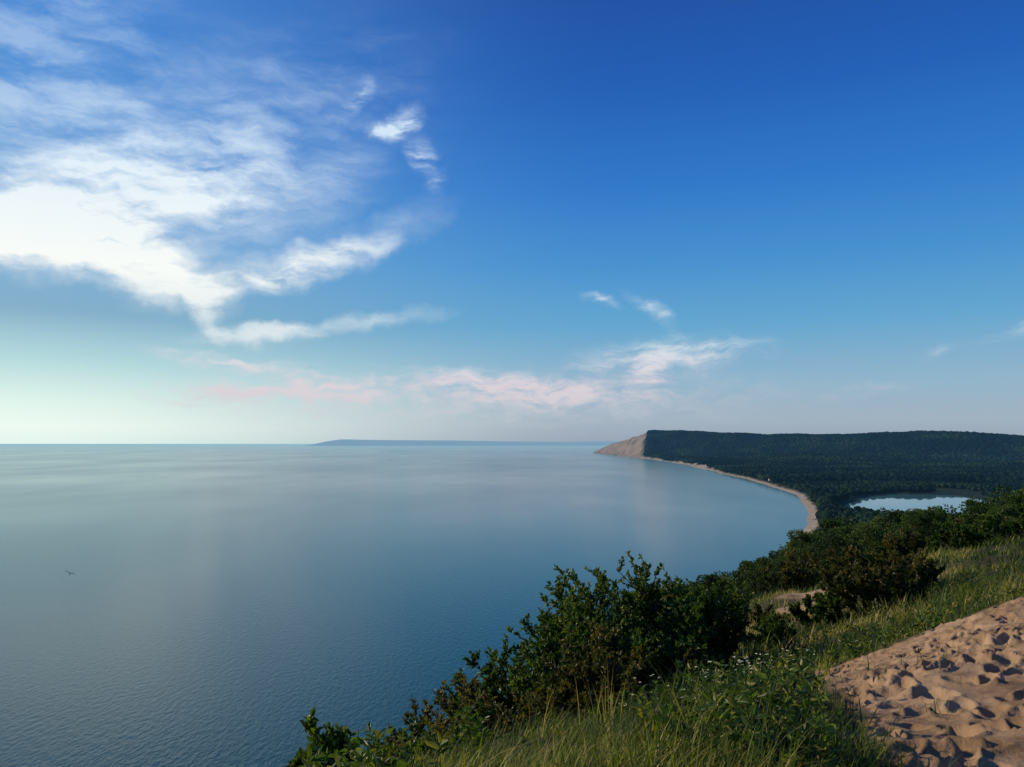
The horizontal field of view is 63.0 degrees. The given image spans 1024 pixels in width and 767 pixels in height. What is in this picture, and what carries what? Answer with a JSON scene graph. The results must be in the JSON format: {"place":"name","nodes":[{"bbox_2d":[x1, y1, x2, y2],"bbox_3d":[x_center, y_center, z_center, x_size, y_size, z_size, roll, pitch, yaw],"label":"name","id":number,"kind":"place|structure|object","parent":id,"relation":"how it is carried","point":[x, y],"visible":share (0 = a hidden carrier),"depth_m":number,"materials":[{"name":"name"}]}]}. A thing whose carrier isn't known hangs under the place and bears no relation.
{"place":"outdoors","nodes":[
{"label":"outdoors","id":0,"kind":"place"},
{"bbox_2d":[0,444,808,766],"bbox_3d":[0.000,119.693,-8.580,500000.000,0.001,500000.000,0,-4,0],"label":"lake water","id":1,"kind":"structure","parent":0,"point":[206,604],"depth_m":804.53,"materials":[{"name":"teal liquid"}]},
{"bbox_2d":[305,439,619,445],"bbox_3d":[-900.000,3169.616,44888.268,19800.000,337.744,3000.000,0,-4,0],"label":"distant headland","id":2,"kind":"structure","parent":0,"point":[346,442],"depth_m":43602.54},
{"bbox_2d":[0,0,1023,443],"label":"sky","id":3,"kind":"structure","parent":0,"point":[222,221],"materials":[{"name":"blue"}]},
{"bbox_2d":[447,433,1023,766],"bbox_3d":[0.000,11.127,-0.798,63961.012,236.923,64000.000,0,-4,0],"label":"ground terrain","id":4,"kind":"structure","parent":0,"point":[978,677],"depth_m":5.74,"materials":[{"name":"beige sand"}]},
{"bbox_2d":[285,706,361,766],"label":"bluff shrub","id":5,"kind":"object","parent":4,"relation":"on","point":[332,738],"visible":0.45,"depth_m":5.53,"materials":[{"name":"green plant"}]},
{"bbox_2d":[365,729,433,764],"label":"bluff shrub","id":6,"kind":"object","parent":4,"relation":"on","point":[398,743],"visible":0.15,"depth_m":7.02,"materials":[{"name":"green plant"}]},
{"bbox_2d":[380,720,457,756],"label":"bluff shrub","id":7,"kind":"object","parent":4,"relation":"on","point":[410,728],"visible":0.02,"depth_m":8.60,"materials":[{"name":"green plant"}]},
{"bbox_2d":[367,699,514,746],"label":"bluff shrub","id":8,"kind":"object","parent":4,"relation":"on","point":[426,711],"visible":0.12,"depth_m":10.26,"materials":[{"name":"green plant"}]},
{"bbox_2d":[413,736,475,765],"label":"bluff shrub","id":9,"kind":"object","parent":4,"relation":"on","point":[427,749],"visible":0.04,"depth_m":7.18,"materials":[{"name":"green plant"}]},
{"bbox_2d":[433,713,484,751],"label":"bluff shrub","id":10,"kind":"object","parent":4,"relation":"on","point":[438,728],"visible":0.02,"depth_m":8.58,"materials":[{"name":"green plant"}]},
{"bbox_2d":[402,671,563,737],"bbox_3d":[-0.334,5.333,11.833,2.624,2.295,2.315,0,-4,0],"label":"bluff shrub","id":11,"kind":"object","parent":4,"relation":"on","point":[469,695],"visible":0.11,"depth_m":12.15,"materials":[{"name":"green plant"}]},
{"bbox_2d":[435,646,579,726],"bbox_3d":[0.551,5.815,14.026,3.359,2.667,2.853,1,-4,-15],"label":"bluff shrub","id":12,"kind":"object","parent":4,"relation":"on","point":[490,687],"visible":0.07,"depth_m":14.02,"materials":[{"name":"green plant"}]},
{"bbox_2d":[484,692,586,739],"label":"bluff shrub","id":13,"kind":"object","parent":4,"relation":"on","point":[507,722],"visible":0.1,"depth_m":10.62,"materials":[{"name":"green plant"}]},
{"bbox_2d":[510,673,612,724],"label":"bluff shrub","id":14,"kind":"object","parent":4,"relation":"on","point":[544,694],"visible":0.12,"depth_m":12.28,"materials":[{"name":"green plant"}]},
{"bbox_2d":[462,575,664,713],"bbox_3d":[1.238,5.324,15.097,3.411,3.536,3.917,-3,-5,35],"label":"bluff shrub","id":15,"kind":"object","parent":4,"relation":"on","point":[547,646],"visible":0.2,"depth_m":15.00,"materials":[{"name":"green plant"}]},
{"bbox_2d":[354,645,840,760],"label":"dry grass stalks","id":16,"kind":"object","parent":4,"relation":"on","point":[612,712],"visible":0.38,"depth_m":6.06,"materials":[{"name":"plant"}]},
{"bbox_2d":[540,619,706,719],"bbox_3d":[1.624,4.725,13.091,2.210,2.064,2.866,-3,-5,36],"label":"bluff shrub","id":17,"kind":"object","parent":4,"relation":"on","point":[628,669],"visible":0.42,"depth_m":12.93,"materials":[{"name":"green plant"}]},
{"bbox_2d":[528,550,721,696],"bbox_3d":[2.186,4.968,16.194,3.732,3.484,3.543,2,-4,-22],"label":"bluff shrub","id":18,"kind":"object","parent":4,"relation":"on","point":[679,618],"visible":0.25,"depth_m":16.07,"materials":[{"name":"green plant"}]},
{"bbox_2d":[293,554,1023,766],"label":"leafy weeds","id":19,"kind":"object","parent":4,"relation":"on","point":[785,669],"visible":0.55,"depth_m":4.69,"materials":[{"name":"green plant"}]},
{"bbox_2d":[602,615,723,687],"bbox_3d":[2.741,4.801,14.165,1.954,1.595,2.347,-2,-5,30],"label":"bluff shrub","id":20,"kind":"object","parent":4,"relation":"on","point":[665,654],"visible":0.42,"depth_m":14.15,"materials":[{"name":"green plant"}]},
{"bbox_2d":[324,532,1023,766],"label":"dune grass","id":21,"kind":"structure","parent":4,"relation":"on","point":[666,755],"depth_m":4.61,"materials":[{"name":"green plant"}]},
{"bbox_2d":[627,576,745,670],"bbox_3d":[3.429,5.088,16.618,2.230,2.289,3.098,-2,-5,27],"label":"bluff shrub","id":22,"kind":"object","parent":4,"relation":"on","point":[646,607],"visible":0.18,"depth_m":16.25,"materials":[{"name":"green plant"}]},
{"bbox_2d":[685,575,754,669],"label":"bluff shrub","id":23,"kind":"object","parent":4,"relation":"on","point":[732,626],"visible":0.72,"depth_m":16.12,"materials":[{"name":"green plant"}]},
{"bbox_2d":[632,648,814,712],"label":"white wildflowers","id":24,"kind":"object","parent":4,"relation":"on","point":[742,667],"visible":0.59,"depth_m":6.86,"materials":[{"name":"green plant"}]},
{"bbox_2d":[738,602,793,629],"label":"bluff shrub","id":25,"kind":"object","parent":4,"relation":"on","point":[759,613],"visible":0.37,"depth_m":22.97,"materials":[{"name":"green plant"}]},
{"bbox_2d":[738,608,797,652],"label":"bluff shrub","id":26,"kind":"object","parent":4,"relation":"on","point":[775,627],"visible":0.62,"depth_m":18.28,"materials":[{"name":"green plant"}]},
{"bbox_2d":[775,564,801,591],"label":"bluff shrub","id":27,"kind":"object","parent":4,"relation":"on","point":[787,588],"visible":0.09,"depth_m":44.69,"materials":[{"name":"green plant"}]},
{"bbox_2d":[759,540,819,592],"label":"bluff shrub","id":28,"kind":"object","parent":4,"relation":"on","point":[789,579],"visible":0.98,"depth_m":38.69,"materials":[{"name":"green plant"}]},
{"bbox_2d":[799,572,817,591],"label":"bluff shrub","id":29,"kind":"object","parent":4,"relation":"on","point":[812,586],"visible":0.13,"depth_m":46.90,"materials":[{"name":"green plant"}]},
{"bbox_2d":[605,485,1023,637],"bbox_3d":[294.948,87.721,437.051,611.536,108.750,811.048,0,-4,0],"label":"bluff forest","id":30,"kind":"object","parent":4,"relation":"on","point":[836,536],"visible":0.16,"depth_m":54.70,"materials":[{"name":"green plant"}]},
{"bbox_2d":[797,551,840,584],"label":"bluff shrub","id":31,"kind":"object","parent":4,"relation":"on","point":[810,560],"visible":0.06,"depth_m":47.60,"materials":[{"name":"green plant"}]},
{"bbox_2d":[788,588,857,627],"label":"bluff shrub","id":32,"kind":"object","parent":4,"relation":"on","point":[827,602],"visible":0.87,"depth_m":20.10,"materials":[{"name":"green plant"}]},
{"bbox_2d":[812,559,843,584],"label":"bluff shrub","id":33,"kind":"object","parent":4,"relation":"on","point":[819,578],"visible":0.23,"depth_m":45.23,"materials":[{"name":"green plant"}]},
{"bbox_2d":[642,430,1023,533],"bbox_3d":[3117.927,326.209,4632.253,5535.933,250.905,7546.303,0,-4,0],"label":"distant forest","id":34,"kind":"object","parent":4,"relation":"on","point":[820,474],"visible":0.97,"depth_m":4205.50,"materials":[{"name":"green plant"}]},
{"bbox_2d":[826,563,875,580],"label":"bluff shrub","id":35,"kind":"object","parent":4,"relation":"on","point":[840,575],"visible":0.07,"depth_m":36.45,"materials":[{"name":"green plant"}]},
{"bbox_2d":[848,550,892,563],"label":"bluff shrub","id":36,"kind":"object","parent":4,"relation":"on","point":[885,555],"visible":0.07,"depth_m":39.31,"materials":[{"name":"green plant"}]},
{"bbox_2d":[817,544,928,616],"bbox_3d":[8.540,4.627,19.593,2.597,1.665,2.325,4,-5,-41],"label":"bluff shrub","id":37,"kind":"object","parent":4,"relation":"on","point":[867,585],"visible":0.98,"depth_m":19.27,"materials":[{"name":"green plant"}]},
{"bbox_2d":[862,539,886,553],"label":"bluff shrub","id":38,"kind":"object","parent":4,"relation":"on","point":[877,552],"visible":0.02,"depth_m":45.19,"materials":[{"name":"green plant"}]},
{"bbox_2d":[883,527,925,558],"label":"bluff shrub","id":39,"kind":"object","parent":4,"relation":"on","point":[894,543],"visible":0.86,"depth_m":40.66,"materials":[{"name":"green plant"}]},
{"bbox_2d":[877,548,946,590],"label":"bluff shrub","id":40,"kind":"object","parent":4,"relation":"on","point":[927,572],"visible":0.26,"depth_m":20.68,"materials":[{"name":"green plant"}]},
{"bbox_2d":[925,536,960,554],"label":"bluff shrub","id":41,"kind":"object","parent":4,"relation":"on","point":[932,542],"visible":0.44,"depth_m":38.99,"materials":[{"name":"green plant"}]},
{"bbox_2d":[942,516,976,542],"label":"bluff shrub","id":42,"kind":"object","parent":4,"relation":"on","point":[946,534],"visible":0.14,"depth_m":47.67,"materials":[{"name":"green plant"}]},
{"bbox_2d":[945,516,978,548],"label":"bluff shrub","id":43,"kind":"object","parent":4,"relation":"on","point":[964,525],"visible":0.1,"depth_m":42.28,"materials":[{"name":"green plant"}]},
{"bbox_2d":[937,521,993,551],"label":"bluff shrub","id":44,"kind":"object","parent":4,"relation":"on","point":[962,537],"visible":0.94,"depth_m":31.34,"materials":[{"name":"green plant"}]},
{"bbox_2d":[974,511,1023,544],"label":"bluff shrub","id":45,"kind":"object","parent":4,"relation":"on","point":[989,524],"visible":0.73,"depth_m":36.33,"materials":[{"name":"green plant"}]},
{"bbox_2d":[1001,516,1020,542],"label":"bluff shrub","id":46,"kind":"object","parent":4,"relation":"on","point":[1005,518],"visible":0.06,"depth_m":38.59,"materials":[{"name":"green plant"}]},
{"bbox_2d":[1007,513,1023,536],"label":"bluff shrub","id":47,"kind":"object","parent":4,"relation":"on","point":[1017,528],"visible":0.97,"depth_m":32.43,"materials":[{"name":"green plant"}]},
{"bbox_2d":[1011,502,1023,513],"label":"bluff shrub","id":48,"kind":"object","parent":4,"relation":"on","point":[1019,509],"visible":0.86,"depth_m":44.06,"materials":[{"name":"green plant"}]},
{"bbox_2d":[845,495,984,512],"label":"inland lake","id":49,"kind":"structure","parent":0,"point":[899,502],"depth_m":1679.52,"materials":[{"name":"teal liquid"}]}
]}

